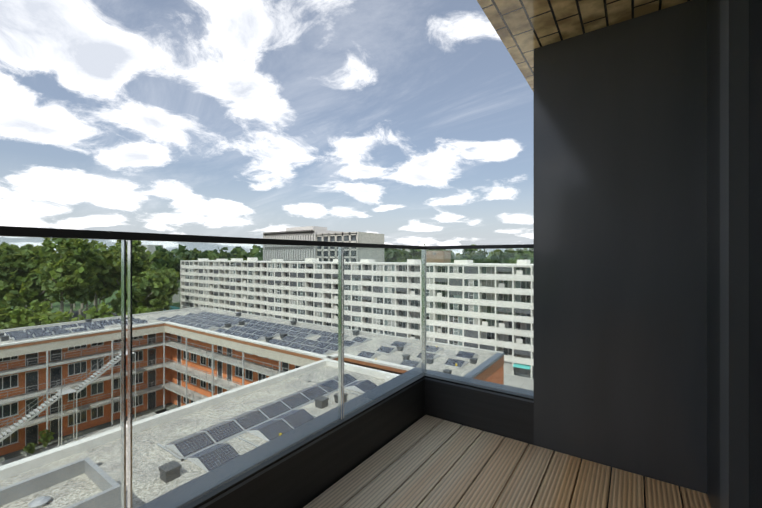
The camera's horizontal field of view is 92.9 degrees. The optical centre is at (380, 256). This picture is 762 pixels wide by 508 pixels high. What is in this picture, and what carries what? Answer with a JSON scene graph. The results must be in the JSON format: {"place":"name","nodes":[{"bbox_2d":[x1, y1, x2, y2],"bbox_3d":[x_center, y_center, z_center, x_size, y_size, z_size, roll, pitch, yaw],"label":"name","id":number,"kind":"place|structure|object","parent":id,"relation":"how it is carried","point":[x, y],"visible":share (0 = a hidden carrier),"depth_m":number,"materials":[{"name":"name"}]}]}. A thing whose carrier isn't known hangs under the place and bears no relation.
{"place":"outdoors","nodes":[
{"label":"outdoors","id":0,"kind":"place"},
{"bbox_2d":[11,281,179,312],"bbox_3d":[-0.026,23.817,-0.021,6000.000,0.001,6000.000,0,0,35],"label":"bushes","id":1,"kind":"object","parent":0,"point":[89,303],"depth_m":174.94,"materials":[{"name":"green plant"}]},
{"bbox_2d":[0,409,168,465],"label":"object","id":2,"kind":"object","parent":1,"relation":"on","point":[63,443],"depth_m":41.35,"materials":[{"name":"grey"}]},
{"bbox_2d":[23,429,54,454],"bbox_3d":[-36.923,20.014,39.164,1.472,2.206,2.600,0,0,35],"label":"courtyard shrub","id":3,"kind":"object","parent":2,"relation":"on","point":[34,444],"depth_m":39.26,"materials":[{"name":"green plant"}]},
{"bbox_2d":[0,238,179,322],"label":"park trees","id":4,"kind":"object","parent":1,"relation":"on","point":[17,272],"depth_m":92.72,"materials":[{"name":"green plant"}]},
{"bbox_2d":[0,359,394,507],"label":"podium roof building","id":5,"kind":"structure","parent":1,"relation":"on","point":[150,444],"depth_m":18.60,"materials":[{"name":"concrete"}]},
{"bbox_2d":[0,457,120,507],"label":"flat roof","id":6,"kind":"structure","parent":5,"relation":"on","point":[58,484],"depth_m":12.29,"materials":[{"name":"grey concrete"}]},
{"bbox_2d":[96,373,398,482],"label":"solar panels","id":7,"kind":"object","parent":5,"relation":"on","point":[238,424],"depth_m":19.34,"materials":[{"name":"grey"}]},
{"bbox_2d":[0,332,503,461],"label":"brick block walls","id":8,"kind":"structure","parent":1,"relation":"on","point":[145,411],"depth_m":44.43,"materials":[{"name":"brown brick"}]},
{"bbox_2d":[0,344,135,446],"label":"steel stairs","id":9,"kind":"structure","parent":8,"relation":"on","point":[52,402],"depth_m":40.45,"materials":[{"name":"grey metal"}]},
{"bbox_2d":[0,332,300,447],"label":"access galleries","id":10,"kind":"object","parent":8,"relation":"on","point":[29,431],"depth_m":43.53,"materials":[{"name":"concrete"}]},
{"bbox_2d":[0,307,504,380],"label":"brick block roofs","id":11,"kind":"structure","parent":8,"relation":"on","point":[248,349],"depth_m":39.35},
{"bbox_2d":[0,311,478,373],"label":"solar panels","id":12,"kind":"object","parent":11,"relation":"on","point":[212,322],"depth_m":42.52,"materials":[{"name":"grey"}]},
{"bbox_2d":[263,226,340,260],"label":"building","id":13,"kind":"structure","parent":1,"relation":"on","point":[308,233],"depth_m":181.12,"materials":[{"name":"white concrete"}]},
{"bbox_2d":[145,244,533,282],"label":"treeline","id":14,"kind":"object","parent":1,"relation":"on","point":[511,259],"depth_m":252.71,"materials":[{"name":"green plant"}]},
{"bbox_2d":[180,258,533,378],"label":"white slab block","id":15,"kind":"structure","parent":1,"relation":"on","point":[324,267],"depth_m":89.54,"materials":[{"name":"paint"}]},
{"bbox_2d":[0,0,533,256],"label":"sky","id":16,"kind":"structure","parent":0,"point":[409,122],"materials":[{"name":"blue"}]},
{"bbox_2d":[140,245,409,302],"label":"trees","id":17,"kind":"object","parent":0,"point":[175,296],"depth_m":408.56,"materials":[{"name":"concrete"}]},
{"bbox_2d":[57,309,533,390],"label":"street paving","id":18,"kind":"structure","parent":0,"point":[521,379],"depth_m":69.36,"materials":[{"name":"concrete"}]},
{"bbox_2d":[0,300,156,329],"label":"young trees","id":19,"kind":"object","parent":18,"relation":"on","point":[49,314],"depth_m":75.26,"materials":[{"name":"green plant"}]},
{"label":"building walls","id":20,"kind":"object","parent":18,"relation":"on","visible":0},
{"bbox_2d":[0,0,761,507],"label":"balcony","id":21,"kind":"structure","parent":20,"relation":"attached to","point":[646,332],"depth_m":1.88,"materials":[{"name":"grey"}]},
{"bbox_2d":[316,232,383,261],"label":"building","id":22,"kind":"structure","parent":0,"point":[362,237],"depth_m":164.91,"materials":[{"name":"white concrete"}]},
{"bbox_2d":[426,251,450,262],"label":"rooftop structure","id":23,"kind":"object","parent":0,"point":[441,254],"depth_m":171.48,"materials":[{"name":"brown"}]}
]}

